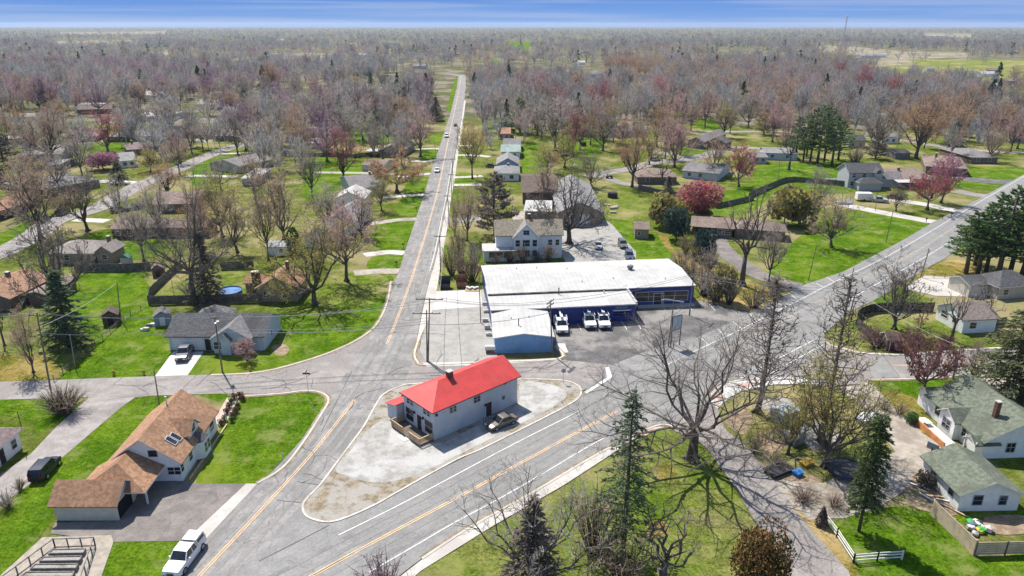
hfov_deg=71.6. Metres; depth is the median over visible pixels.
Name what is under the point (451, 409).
window
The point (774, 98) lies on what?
bare tree
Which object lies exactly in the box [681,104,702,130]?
bare tree
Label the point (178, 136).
bare tree
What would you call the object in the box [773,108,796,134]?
bare tree
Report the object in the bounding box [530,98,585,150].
bare tree
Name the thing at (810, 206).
juniper
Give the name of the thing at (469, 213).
bare tree
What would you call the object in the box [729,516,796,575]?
magnolia tree
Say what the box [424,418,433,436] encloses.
window
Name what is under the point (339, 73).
bare tree
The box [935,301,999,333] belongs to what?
bungalow
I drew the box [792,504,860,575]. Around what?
dry grass patch
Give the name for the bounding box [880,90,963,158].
bare tree
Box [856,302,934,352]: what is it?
curved fence
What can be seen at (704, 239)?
juniper
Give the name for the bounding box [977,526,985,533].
rubbish tarp
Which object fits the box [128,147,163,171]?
bare tree
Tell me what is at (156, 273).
garden hut
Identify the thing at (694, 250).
shrub
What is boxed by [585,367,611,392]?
stop line
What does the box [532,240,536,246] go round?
window
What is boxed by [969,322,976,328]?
window
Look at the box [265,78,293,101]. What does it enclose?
bare tree
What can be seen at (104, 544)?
concrete pad
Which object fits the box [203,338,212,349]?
door
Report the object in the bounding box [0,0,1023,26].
sky
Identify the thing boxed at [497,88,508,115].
bare tree
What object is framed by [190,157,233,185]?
lawn
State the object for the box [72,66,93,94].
bare tree
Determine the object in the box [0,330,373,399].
side street
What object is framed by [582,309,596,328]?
utility truck
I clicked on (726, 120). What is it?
bare tree
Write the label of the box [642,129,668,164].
bare tree
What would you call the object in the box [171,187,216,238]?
bare tree
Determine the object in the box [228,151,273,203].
bare tree
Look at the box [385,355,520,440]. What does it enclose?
commercial building
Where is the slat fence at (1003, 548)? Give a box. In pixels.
[974,541,1023,555]
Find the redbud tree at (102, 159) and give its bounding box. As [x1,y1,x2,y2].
[84,151,119,169]
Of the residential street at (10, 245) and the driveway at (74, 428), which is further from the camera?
the residential street at (10, 245)
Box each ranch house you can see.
[0,192,38,220]
[0,268,76,310]
[3,133,38,143]
[4,172,99,196]
[21,146,75,161]
[46,235,125,263]
[74,129,106,141]
[109,216,217,238]
[110,130,166,141]
[116,152,136,167]
[123,140,150,155]
[140,111,184,120]
[152,191,212,212]
[164,304,282,354]
[209,153,273,172]
[215,129,261,140]
[283,128,336,141]
[304,138,331,148]
[631,168,677,183]
[691,216,787,240]
[760,147,798,160]
[883,167,931,186]
[921,153,967,175]
[939,148,999,163]
[947,270,1023,299]
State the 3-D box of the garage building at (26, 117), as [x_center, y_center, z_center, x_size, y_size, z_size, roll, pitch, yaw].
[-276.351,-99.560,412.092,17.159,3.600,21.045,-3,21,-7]
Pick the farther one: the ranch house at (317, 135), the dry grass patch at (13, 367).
the ranch house at (317, 135)
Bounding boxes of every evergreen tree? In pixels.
[238,89,246,103]
[367,71,374,83]
[679,97,690,119]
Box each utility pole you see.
[29,312,51,389]
[116,282,121,320]
[153,369,159,404]
[210,316,222,372]
[412,310,440,361]
[416,298,442,360]
[434,235,445,271]
[478,274,480,322]
[546,298,553,355]
[689,273,696,315]
[808,245,816,279]
[920,248,929,277]
[952,344,960,379]
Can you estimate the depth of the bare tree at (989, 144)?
282.88 m
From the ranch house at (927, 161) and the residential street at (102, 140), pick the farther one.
the residential street at (102, 140)
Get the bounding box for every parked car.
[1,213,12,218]
[26,456,61,481]
[55,208,67,215]
[110,206,128,212]
[484,412,517,430]
[485,163,496,167]
[594,241,602,248]
[618,237,627,247]
[624,249,633,259]
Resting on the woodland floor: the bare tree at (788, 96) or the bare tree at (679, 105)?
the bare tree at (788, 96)
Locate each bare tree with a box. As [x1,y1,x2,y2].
[0,72,21,108]
[0,107,23,150]
[0,150,54,214]
[0,151,78,240]
[0,310,6,346]
[1,74,20,110]
[1,200,96,320]
[1,300,41,372]
[2,94,30,128]
[4,101,83,161]
[8,72,31,107]
[8,133,48,174]
[9,154,42,179]
[20,74,56,106]
[20,101,65,145]
[22,72,63,106]
[28,108,42,127]
[34,97,74,136]
[39,145,73,182]
[42,76,59,105]
[44,92,68,122]
[44,163,106,231]
[54,121,100,175]
[64,72,87,102]
[68,88,85,106]
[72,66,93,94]
[77,73,113,114]
[81,102,127,151]
[97,170,137,215]
[106,65,126,78]
[107,67,136,84]
[107,84,140,126]
[109,188,164,261]
[112,95,143,139]
[117,149,243,305]
[126,85,146,107]
[126,92,148,127]
[127,81,147,107]
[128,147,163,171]
[132,174,174,223]
[135,162,187,190]
[139,139,174,159]
[140,92,179,128]
[149,71,171,93]
[149,72,177,97]
[153,75,169,94]
[159,123,190,174]
[164,74,188,110]
[165,125,190,150]
[165,128,191,163]
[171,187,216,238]
[175,117,201,153]
[189,116,208,148]
[193,73,218,96]
[194,174,244,237]
[198,83,217,115]
[200,61,222,87]
[200,155,240,189]
[202,184,261,252]
[211,84,220,108]
[213,86,231,109]
[214,101,235,128]
[215,81,235,99]
[215,104,254,155]
[218,68,236,87]
[218,74,232,95]
[219,93,266,150]
[222,90,239,106]
[222,102,243,123]
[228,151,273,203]
[229,75,244,93]
[230,67,260,93]
[233,72,253,97]
[233,205,357,305]
[234,93,250,109]
[236,172,285,261]
[238,152,315,239]
[242,88,259,101]
[242,100,260,121]
[244,101,276,141]
[247,110,289,154]
[256,62,283,86]
[258,98,291,141]
[259,80,272,97]
[261,73,275,87]
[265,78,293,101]
[273,82,287,123]
[275,107,310,150]
[280,99,306,127]
[282,72,302,97]
[283,114,319,160]
[284,75,303,93]
[288,86,309,105]
[288,91,319,120]
[291,141,324,197]
[296,185,389,281]
[299,102,344,161]
[302,179,345,221]
[303,77,322,95]
[303,91,334,130]
[306,89,334,121]
[307,82,324,97]
[320,126,367,175]
[322,76,338,91]
[324,101,365,152]
[330,185,383,236]
[331,60,351,85]
[341,91,373,139]
[350,74,360,87]
[362,144,431,193]
[365,172,391,211]
[367,119,395,158]
[374,65,392,86]
[377,91,399,121]
[380,84,409,107]
[387,96,420,118]
[387,127,412,164]
[389,104,421,138]
[393,106,442,156]
[398,64,407,80]
[403,62,420,76]
[414,73,432,90]
[440,451,620,575]
[442,195,461,235]
[446,184,481,240]
[454,110,488,178]
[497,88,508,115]
[510,72,531,93]
[511,67,528,87]
[523,154,611,244]
[524,143,571,172]
[525,90,552,135]
[526,75,556,98]
[527,154,562,193]
[530,71,550,89]
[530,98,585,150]
[530,100,558,138]
[532,88,555,130]
[537,77,559,103]
[547,121,582,167]
[554,301,841,493]
[555,81,573,100]
[560,101,587,155]
[567,66,590,85]
[568,105,595,149]
[572,146,615,186]
[576,101,601,144]
[579,80,599,95]
[583,108,621,150]
[587,75,614,106]
[587,103,612,139]
[591,98,618,131]
[601,96,631,142]
[607,65,632,91]
[611,124,659,187]
[612,112,634,144]
[615,501,718,575]
[630,110,651,141]
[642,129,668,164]
[643,105,676,146]
[649,152,671,184]
[651,110,703,167]
[651,117,681,158]
[652,90,679,110]
[655,72,675,105]
[656,112,683,136]
[660,90,691,120]
[673,61,695,79]
[674,121,697,154]
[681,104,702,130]
[686,63,713,78]
[694,129,737,167]
[695,84,719,126]
[711,102,738,131]
[720,176,781,286]
[724,108,740,133]
[725,138,758,186]
[737,86,762,127]
[743,383,820,455]
[755,101,793,141]
[755,219,791,281]
[762,87,785,111]
[764,110,804,146]
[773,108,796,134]
[774,84,797,108]
[777,125,807,169]
[788,61,801,80]
[790,72,811,108]
[790,336,912,469]
[804,164,839,209]
[805,187,874,247]
[811,92,850,138]
[833,58,850,73]
[836,96,852,131]
[855,63,877,86]
[857,100,909,152]
[863,242,941,329]
[865,84,887,109]
[877,71,907,105]
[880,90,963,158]
[887,183,913,210]
[892,92,912,127]
[893,309,968,386]
[908,73,928,91]
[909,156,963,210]
[919,115,940,148]
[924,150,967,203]
[925,90,952,112]
[926,88,963,117]
[938,75,969,102]
[938,283,978,340]
[961,81,982,99]
[961,338,997,376]
[970,101,996,129]
[971,279,1006,311]
[975,101,1006,129]
[977,122,1013,157]
[995,108,1023,151]
[1003,103,1023,125]
[1004,111,1023,148]
[1006,71,1023,89]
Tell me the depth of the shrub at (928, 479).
84.47 m
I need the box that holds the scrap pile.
[483,324,490,329]
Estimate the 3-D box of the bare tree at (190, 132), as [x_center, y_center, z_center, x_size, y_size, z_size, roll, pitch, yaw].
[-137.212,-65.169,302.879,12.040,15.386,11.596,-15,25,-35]
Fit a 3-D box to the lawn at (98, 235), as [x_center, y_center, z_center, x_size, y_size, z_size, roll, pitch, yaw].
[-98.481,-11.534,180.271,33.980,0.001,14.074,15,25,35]
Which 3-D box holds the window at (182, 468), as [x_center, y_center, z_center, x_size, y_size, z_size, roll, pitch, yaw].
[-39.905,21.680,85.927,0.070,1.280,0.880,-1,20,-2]
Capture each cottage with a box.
[0,411,23,466]
[335,184,371,207]
[340,171,384,195]
[366,139,414,156]
[493,163,519,180]
[496,152,519,165]
[497,127,510,139]
[500,144,520,157]
[503,138,520,143]
[681,161,729,180]
[917,373,1023,458]
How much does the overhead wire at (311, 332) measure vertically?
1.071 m
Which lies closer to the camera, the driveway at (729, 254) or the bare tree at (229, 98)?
the driveway at (729, 254)
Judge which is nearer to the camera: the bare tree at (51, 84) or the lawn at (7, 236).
the lawn at (7, 236)
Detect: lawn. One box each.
[0,222,34,244]
[0,346,94,379]
[0,394,229,574]
[0,399,79,433]
[37,135,130,151]
[60,271,172,378]
[77,229,165,259]
[102,541,179,575]
[144,269,250,304]
[188,274,393,374]
[189,149,234,168]
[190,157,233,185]
[196,392,324,483]
[270,271,388,315]
[302,155,374,209]
[347,128,393,143]
[367,254,403,268]
[374,221,414,250]
[396,196,422,215]
[404,177,428,193]
[415,429,785,575]
[419,150,436,160]
[424,134,442,143]
[439,225,479,287]
[447,76,457,110]
[450,195,459,217]
[454,172,471,183]
[521,143,546,172]
[562,131,602,165]
[596,184,649,219]
[606,219,671,259]
[677,145,709,155]
[694,117,720,132]
[709,181,773,214]
[719,386,877,481]
[751,161,850,189]
[771,210,928,284]
[791,182,852,193]
[828,312,894,352]
[828,506,1023,575]
[873,311,962,346]
[873,379,952,396]
[875,288,932,302]
[942,166,1023,188]
[955,510,1023,524]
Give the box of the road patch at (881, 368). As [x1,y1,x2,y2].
[868,355,898,377]
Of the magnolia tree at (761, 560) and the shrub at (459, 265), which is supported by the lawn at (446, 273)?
the shrub at (459, 265)
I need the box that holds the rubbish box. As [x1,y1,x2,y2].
[984,525,992,532]
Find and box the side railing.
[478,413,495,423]
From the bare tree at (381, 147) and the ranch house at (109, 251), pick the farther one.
the bare tree at (381, 147)
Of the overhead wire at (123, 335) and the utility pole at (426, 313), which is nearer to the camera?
the overhead wire at (123, 335)
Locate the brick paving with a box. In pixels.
[736,381,754,387]
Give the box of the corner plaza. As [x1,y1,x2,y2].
[711,376,820,407]
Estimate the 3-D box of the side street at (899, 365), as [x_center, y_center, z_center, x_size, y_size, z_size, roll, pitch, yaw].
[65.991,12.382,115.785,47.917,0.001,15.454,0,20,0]
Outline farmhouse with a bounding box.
[482,213,563,261]
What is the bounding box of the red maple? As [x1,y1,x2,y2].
[675,179,725,215]
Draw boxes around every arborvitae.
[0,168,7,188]
[286,227,299,254]
[814,506,828,528]
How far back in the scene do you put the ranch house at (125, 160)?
275.65 m
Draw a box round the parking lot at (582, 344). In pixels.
[552,300,749,364]
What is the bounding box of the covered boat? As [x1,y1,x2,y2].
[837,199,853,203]
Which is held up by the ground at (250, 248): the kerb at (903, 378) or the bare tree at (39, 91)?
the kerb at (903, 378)
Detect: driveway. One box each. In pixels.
[0,397,134,502]
[50,481,244,541]
[72,218,111,222]
[99,180,134,183]
[155,352,202,375]
[184,175,234,176]
[222,152,256,153]
[314,171,393,174]
[354,268,398,275]
[362,250,404,256]
[370,217,415,224]
[383,194,423,197]
[413,159,434,161]
[449,216,482,221]
[454,183,480,185]
[455,175,482,177]
[458,154,490,156]
[714,237,803,288]
[833,204,936,222]
[889,199,956,211]
[952,176,1012,183]
[952,190,986,196]
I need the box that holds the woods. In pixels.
[0,27,1023,174]
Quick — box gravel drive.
[774,380,940,518]
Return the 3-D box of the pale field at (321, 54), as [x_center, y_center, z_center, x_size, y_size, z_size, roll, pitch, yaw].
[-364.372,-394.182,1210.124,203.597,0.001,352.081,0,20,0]
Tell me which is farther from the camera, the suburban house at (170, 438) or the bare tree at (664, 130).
the bare tree at (664, 130)
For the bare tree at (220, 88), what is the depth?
449.69 m
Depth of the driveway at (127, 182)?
248.51 m
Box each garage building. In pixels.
[11,113,35,120]
[240,168,270,185]
[268,240,291,254]
[524,200,551,218]
[745,152,768,163]
[883,149,911,158]
[919,443,1023,510]
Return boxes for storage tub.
[792,468,803,477]
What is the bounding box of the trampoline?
[826,451,864,480]
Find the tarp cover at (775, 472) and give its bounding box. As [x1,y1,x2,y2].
[762,462,794,478]
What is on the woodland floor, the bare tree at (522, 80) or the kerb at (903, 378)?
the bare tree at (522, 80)
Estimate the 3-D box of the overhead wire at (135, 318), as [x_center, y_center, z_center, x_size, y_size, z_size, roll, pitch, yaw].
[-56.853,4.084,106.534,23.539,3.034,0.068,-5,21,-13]
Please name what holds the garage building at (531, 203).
on the ground at (250, 248)
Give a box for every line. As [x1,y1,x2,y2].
[197,399,353,575]
[200,400,354,575]
[309,411,614,575]
[313,411,617,575]
[338,413,574,534]
[370,434,609,571]
[386,79,460,343]
[388,81,460,342]
[429,163,451,270]
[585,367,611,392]
[664,176,1023,365]
[726,185,1022,349]
[740,339,814,378]
[741,194,1007,343]
[851,234,960,299]
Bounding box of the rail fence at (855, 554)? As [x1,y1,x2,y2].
[827,516,903,562]
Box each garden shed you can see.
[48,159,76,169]
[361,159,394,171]
[633,221,649,238]
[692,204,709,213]
[879,331,903,350]
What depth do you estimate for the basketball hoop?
87.44 m
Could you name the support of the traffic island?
on the highway
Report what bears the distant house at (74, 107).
on the woodland floor
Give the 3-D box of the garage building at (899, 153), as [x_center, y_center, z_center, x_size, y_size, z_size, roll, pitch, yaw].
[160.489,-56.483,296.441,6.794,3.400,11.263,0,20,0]
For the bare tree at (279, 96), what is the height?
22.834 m
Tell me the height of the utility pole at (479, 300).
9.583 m
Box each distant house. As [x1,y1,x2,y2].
[73,103,105,111]
[76,104,114,114]
[146,91,160,99]
[168,125,201,137]
[197,99,222,108]
[413,64,427,68]
[577,60,584,64]
[585,71,603,76]
[609,124,646,137]
[843,134,866,147]
[854,54,886,57]
[876,131,897,143]
[975,131,999,143]
[976,71,996,76]
[986,68,1002,72]
[1002,78,1017,84]
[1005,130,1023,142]
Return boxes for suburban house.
[47,389,227,520]
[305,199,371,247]
[688,129,730,149]
[837,163,903,190]
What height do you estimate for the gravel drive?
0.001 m
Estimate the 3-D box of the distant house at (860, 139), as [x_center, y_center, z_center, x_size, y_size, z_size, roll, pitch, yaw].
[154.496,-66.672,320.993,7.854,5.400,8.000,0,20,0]
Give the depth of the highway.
94.24 m
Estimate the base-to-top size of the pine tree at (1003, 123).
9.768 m
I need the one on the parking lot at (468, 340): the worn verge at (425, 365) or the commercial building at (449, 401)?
the worn verge at (425, 365)
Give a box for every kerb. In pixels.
[211,281,391,374]
[244,390,329,483]
[302,378,581,522]
[414,331,563,364]
[421,424,684,558]
[710,377,758,396]
[824,341,999,354]
[869,376,950,379]
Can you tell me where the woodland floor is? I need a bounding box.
[0,27,1023,128]
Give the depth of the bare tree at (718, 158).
256.02 m
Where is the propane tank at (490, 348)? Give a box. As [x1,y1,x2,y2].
[485,345,495,352]
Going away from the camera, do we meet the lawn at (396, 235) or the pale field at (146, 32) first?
the lawn at (396, 235)
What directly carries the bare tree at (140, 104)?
on the ground at (250, 248)
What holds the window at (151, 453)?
in the suburban house at (170, 438)
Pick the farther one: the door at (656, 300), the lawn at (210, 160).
the lawn at (210, 160)
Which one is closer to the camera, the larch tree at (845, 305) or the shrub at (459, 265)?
the larch tree at (845, 305)
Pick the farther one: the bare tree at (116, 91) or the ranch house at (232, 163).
the bare tree at (116, 91)
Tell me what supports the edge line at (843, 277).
on the highway
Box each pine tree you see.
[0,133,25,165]
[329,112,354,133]
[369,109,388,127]
[469,171,519,235]
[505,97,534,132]
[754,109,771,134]
[787,116,808,151]
[791,113,818,161]
[796,120,817,156]
[800,108,824,161]
[805,104,839,163]
[817,107,844,161]
[819,113,854,165]
[827,120,856,159]
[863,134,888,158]
[943,210,1000,273]
[946,202,1010,273]
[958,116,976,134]
[958,215,998,265]
[965,192,1019,271]
[969,184,1023,270]
[979,189,1023,269]
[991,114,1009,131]
[998,202,1023,275]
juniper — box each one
[648,191,684,224]
[662,206,690,239]
[693,228,716,261]
[710,262,738,300]
[765,183,807,223]
[788,188,823,227]
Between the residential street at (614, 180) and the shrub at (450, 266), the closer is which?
the shrub at (450, 266)
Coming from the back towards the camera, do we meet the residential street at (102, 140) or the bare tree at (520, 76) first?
the bare tree at (520, 76)
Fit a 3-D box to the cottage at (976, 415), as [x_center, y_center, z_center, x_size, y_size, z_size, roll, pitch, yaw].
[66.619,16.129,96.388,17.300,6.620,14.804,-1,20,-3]
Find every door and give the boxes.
[0,447,6,465]
[107,318,113,324]
[116,494,133,519]
[159,317,165,325]
[172,338,203,349]
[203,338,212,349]
[416,413,422,430]
[485,400,491,416]
[563,214,574,223]
[579,214,589,223]
[653,293,663,303]
[889,342,894,350]
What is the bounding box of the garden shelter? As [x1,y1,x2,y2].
[770,402,799,422]
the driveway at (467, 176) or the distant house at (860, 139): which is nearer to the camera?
the driveway at (467, 176)
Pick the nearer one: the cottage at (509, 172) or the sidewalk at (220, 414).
the sidewalk at (220, 414)
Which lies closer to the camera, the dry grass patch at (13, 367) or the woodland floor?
the dry grass patch at (13, 367)
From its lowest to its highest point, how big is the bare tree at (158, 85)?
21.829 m
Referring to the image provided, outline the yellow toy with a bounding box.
[799,457,813,467]
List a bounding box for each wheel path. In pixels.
[185,399,348,575]
[205,399,338,544]
[208,400,362,575]
[224,401,372,575]
[291,208,977,575]
[324,210,983,575]
[336,136,443,398]
[346,137,446,398]
[346,214,986,575]
[360,136,451,399]
[371,136,454,399]
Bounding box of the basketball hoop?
[919,441,939,469]
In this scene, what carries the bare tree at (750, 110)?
on the ground at (250, 248)
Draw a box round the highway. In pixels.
[231,175,1023,575]
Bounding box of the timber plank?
[944,504,970,517]
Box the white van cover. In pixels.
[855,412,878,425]
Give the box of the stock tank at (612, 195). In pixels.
[608,191,617,198]
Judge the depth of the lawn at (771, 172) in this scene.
267.24 m
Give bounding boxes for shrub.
[0,486,17,508]
[9,474,29,490]
[170,280,199,294]
[217,418,224,425]
[223,408,229,414]
[229,415,234,422]
[232,407,238,412]
[239,395,245,401]
[347,548,411,575]
[437,241,462,275]
[447,225,466,261]
[450,249,473,273]
[458,254,484,281]
[464,240,483,266]
[489,251,502,264]
[502,249,517,262]
[516,243,529,263]
[530,247,543,262]
[542,243,557,262]
[559,469,634,557]
[585,535,659,575]
[669,248,690,267]
[676,232,695,253]
[678,251,705,281]
[687,237,703,260]
[691,257,715,295]
[695,269,732,301]
[698,241,720,271]
[721,277,743,304]
[736,278,773,308]
[741,431,768,453]
[763,272,789,295]
[765,450,791,469]
[784,481,821,504]
[824,490,847,508]
[846,141,866,162]
[857,323,895,347]
[878,401,893,409]
[892,402,909,414]
[899,326,927,347]
[904,411,919,422]
[915,469,937,489]
[928,329,961,348]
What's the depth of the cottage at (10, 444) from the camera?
90.53 m
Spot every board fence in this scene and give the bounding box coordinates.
[73,261,150,271]
[147,265,180,303]
[148,293,261,304]
[220,261,253,269]
[282,152,351,156]
[353,152,378,157]
[638,184,700,196]
[716,195,753,207]
[749,176,844,195]
[930,499,978,555]
[996,317,1006,325]
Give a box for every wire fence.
[52,300,150,381]
[922,273,982,277]
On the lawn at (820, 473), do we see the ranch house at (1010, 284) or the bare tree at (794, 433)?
the bare tree at (794, 433)
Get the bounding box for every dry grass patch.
[0,354,61,381]
[658,234,717,280]
[701,276,772,310]
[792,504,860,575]
[881,392,928,432]
[916,260,991,276]
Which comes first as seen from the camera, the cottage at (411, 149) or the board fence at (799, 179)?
the board fence at (799, 179)
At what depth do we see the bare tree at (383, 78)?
546.61 m
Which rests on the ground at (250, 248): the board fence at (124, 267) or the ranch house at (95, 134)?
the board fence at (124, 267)
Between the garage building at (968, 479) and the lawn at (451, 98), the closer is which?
the garage building at (968, 479)
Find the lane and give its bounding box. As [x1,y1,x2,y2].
[674,402,849,575]
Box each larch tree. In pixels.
[709,270,825,415]
[777,268,909,444]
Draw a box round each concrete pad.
[0,535,112,575]
[433,290,482,309]
[556,343,567,351]
[906,277,986,296]
[977,372,1021,398]
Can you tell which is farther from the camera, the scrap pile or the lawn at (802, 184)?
the lawn at (802, 184)
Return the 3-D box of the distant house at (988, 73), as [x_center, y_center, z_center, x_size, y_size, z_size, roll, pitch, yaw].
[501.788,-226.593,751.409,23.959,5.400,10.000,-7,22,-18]
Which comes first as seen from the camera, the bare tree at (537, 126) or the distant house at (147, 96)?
the bare tree at (537, 126)
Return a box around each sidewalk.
[197,483,256,537]
[216,397,238,423]
[401,427,661,575]
[417,271,439,339]
[422,358,560,365]
[433,100,465,270]
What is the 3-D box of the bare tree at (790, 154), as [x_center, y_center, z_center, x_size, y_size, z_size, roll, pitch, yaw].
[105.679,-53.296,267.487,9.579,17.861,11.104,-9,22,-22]
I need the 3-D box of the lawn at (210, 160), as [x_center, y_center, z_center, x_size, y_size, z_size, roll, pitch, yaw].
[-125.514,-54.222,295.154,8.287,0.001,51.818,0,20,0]
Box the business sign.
[670,314,682,347]
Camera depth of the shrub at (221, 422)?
97.94 m
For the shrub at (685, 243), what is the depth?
170.28 m
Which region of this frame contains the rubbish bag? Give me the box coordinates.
[967,520,977,526]
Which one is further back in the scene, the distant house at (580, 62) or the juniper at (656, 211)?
the distant house at (580, 62)
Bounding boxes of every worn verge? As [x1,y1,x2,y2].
[211,281,392,375]
[245,389,331,484]
[412,331,565,365]
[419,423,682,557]
[708,377,756,398]
[824,342,994,355]
[867,376,951,380]
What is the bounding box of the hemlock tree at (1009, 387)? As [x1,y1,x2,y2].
[953,309,1023,406]
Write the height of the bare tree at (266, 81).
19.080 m
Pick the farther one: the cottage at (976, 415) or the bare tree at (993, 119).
the bare tree at (993, 119)
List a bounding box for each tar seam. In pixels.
[259,525,327,560]
[314,552,354,574]
[321,371,351,431]
[569,375,645,416]
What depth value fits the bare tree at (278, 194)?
176.78 m
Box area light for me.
[661,297,683,346]
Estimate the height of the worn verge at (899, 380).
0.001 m
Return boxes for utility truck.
[553,310,568,333]
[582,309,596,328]
[596,308,610,328]
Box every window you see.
[10,437,17,450]
[63,255,69,260]
[101,255,107,259]
[147,450,157,456]
[166,466,181,474]
[180,463,184,473]
[189,451,192,461]
[192,421,195,432]
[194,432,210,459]
[204,440,207,453]
[206,436,210,448]
[209,421,213,432]
[213,342,220,349]
[405,405,413,422]
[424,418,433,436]
[449,406,453,413]
[515,240,519,246]
[522,240,529,246]
[523,230,529,234]
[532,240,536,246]
[635,291,661,301]
[661,290,688,300]
[934,406,940,416]
[940,310,947,318]
[941,415,950,431]
[947,487,953,497]
[961,427,968,439]
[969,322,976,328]
[971,495,984,505]
[997,495,1008,504]
[1002,289,1009,294]
[1004,442,1016,452]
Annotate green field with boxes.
[503,41,530,49]
[872,59,1023,82]
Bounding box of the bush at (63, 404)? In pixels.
[29,376,90,415]
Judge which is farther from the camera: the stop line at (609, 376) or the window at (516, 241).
the window at (516, 241)
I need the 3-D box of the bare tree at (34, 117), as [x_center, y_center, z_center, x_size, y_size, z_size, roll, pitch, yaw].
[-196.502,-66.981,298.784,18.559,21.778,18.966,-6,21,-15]
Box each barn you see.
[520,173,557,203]
[552,175,602,223]
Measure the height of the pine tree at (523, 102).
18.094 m
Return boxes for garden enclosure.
[2,537,95,575]
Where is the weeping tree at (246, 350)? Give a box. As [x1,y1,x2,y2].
[229,337,257,361]
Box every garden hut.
[101,305,120,325]
[151,261,164,277]
[152,306,171,326]
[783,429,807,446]
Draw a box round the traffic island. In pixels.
[304,379,579,520]
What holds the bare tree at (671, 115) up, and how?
on the ground at (250, 248)
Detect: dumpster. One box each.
[439,276,450,289]
[456,274,466,287]
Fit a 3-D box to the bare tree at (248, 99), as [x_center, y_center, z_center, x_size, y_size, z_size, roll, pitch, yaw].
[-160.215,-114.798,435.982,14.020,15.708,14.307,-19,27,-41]
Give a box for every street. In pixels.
[0,143,244,258]
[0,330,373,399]
[3,138,211,148]
[181,75,465,575]
[401,348,609,389]
[582,146,759,177]
[599,176,648,186]
[654,150,715,157]
[693,131,1023,153]
[784,345,1016,385]
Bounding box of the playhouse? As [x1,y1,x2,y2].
[119,252,132,263]
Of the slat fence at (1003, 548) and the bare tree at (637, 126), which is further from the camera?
the bare tree at (637, 126)
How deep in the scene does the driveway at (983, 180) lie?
251.70 m
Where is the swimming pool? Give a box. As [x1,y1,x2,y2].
[218,286,242,293]
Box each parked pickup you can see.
[162,530,206,575]
[175,344,194,361]
[869,195,888,202]
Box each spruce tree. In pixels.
[32,269,100,354]
[106,161,132,184]
[182,231,229,308]
[389,103,398,125]
[400,86,407,108]
[426,96,445,121]
[498,492,567,575]
[589,386,666,559]
[659,176,676,200]
[845,412,894,532]
[940,122,968,147]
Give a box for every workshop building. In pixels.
[481,259,695,308]
[485,281,637,325]
[491,306,554,353]
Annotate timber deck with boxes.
[391,413,433,445]
[914,417,955,446]
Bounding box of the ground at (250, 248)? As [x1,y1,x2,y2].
[0,120,1023,575]
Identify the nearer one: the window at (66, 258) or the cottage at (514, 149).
the window at (66, 258)
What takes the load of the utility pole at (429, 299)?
on the ground at (250, 248)
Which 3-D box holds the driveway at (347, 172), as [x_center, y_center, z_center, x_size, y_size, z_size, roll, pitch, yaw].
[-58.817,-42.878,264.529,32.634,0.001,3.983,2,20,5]
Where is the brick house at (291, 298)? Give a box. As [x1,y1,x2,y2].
[243,260,307,301]
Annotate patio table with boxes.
[921,419,932,425]
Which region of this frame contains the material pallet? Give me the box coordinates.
[465,286,478,290]
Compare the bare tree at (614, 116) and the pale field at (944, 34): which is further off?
the pale field at (944, 34)
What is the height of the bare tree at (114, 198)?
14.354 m
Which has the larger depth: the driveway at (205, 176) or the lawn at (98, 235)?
the driveway at (205, 176)
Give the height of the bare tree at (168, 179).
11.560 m
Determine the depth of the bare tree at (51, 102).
365.14 m
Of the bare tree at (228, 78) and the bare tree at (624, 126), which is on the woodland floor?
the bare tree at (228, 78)
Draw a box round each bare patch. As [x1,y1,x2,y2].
[271,344,288,355]
[600,497,612,507]
[645,520,668,536]
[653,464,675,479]
[725,410,753,433]
[755,427,787,453]
[761,463,821,482]
[762,397,791,414]
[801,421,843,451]
[904,473,956,515]
[983,515,1023,534]
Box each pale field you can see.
[53,40,136,46]
[60,31,165,34]
[271,53,331,61]
[816,46,969,58]
[850,58,917,65]
[925,33,971,36]
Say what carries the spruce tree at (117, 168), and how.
on the ground at (250, 248)
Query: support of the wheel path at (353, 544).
on the highway
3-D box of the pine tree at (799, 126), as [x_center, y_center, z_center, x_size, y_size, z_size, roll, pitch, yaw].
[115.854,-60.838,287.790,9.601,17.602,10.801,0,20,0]
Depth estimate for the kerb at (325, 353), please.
119.68 m
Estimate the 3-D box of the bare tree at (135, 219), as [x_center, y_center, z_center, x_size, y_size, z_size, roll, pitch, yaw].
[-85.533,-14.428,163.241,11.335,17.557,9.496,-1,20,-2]
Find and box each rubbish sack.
[966,524,974,529]
[972,530,978,536]
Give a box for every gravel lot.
[336,381,566,482]
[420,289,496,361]
[513,211,555,218]
[562,219,635,261]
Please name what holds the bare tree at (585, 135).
on the lawn at (594, 147)
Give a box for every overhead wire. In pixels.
[30,313,198,318]
[40,283,115,326]
[41,331,213,335]
[43,313,208,318]
[218,323,425,332]
[231,321,421,329]
[253,301,419,316]
[262,301,437,316]
[419,297,541,305]
[426,297,541,304]
[427,313,547,324]
[444,298,549,303]
[549,276,689,303]
[557,273,693,299]
[694,276,814,290]
[698,273,812,287]
[858,292,959,346]
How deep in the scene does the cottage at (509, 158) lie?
266.32 m
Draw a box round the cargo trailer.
[855,192,872,200]

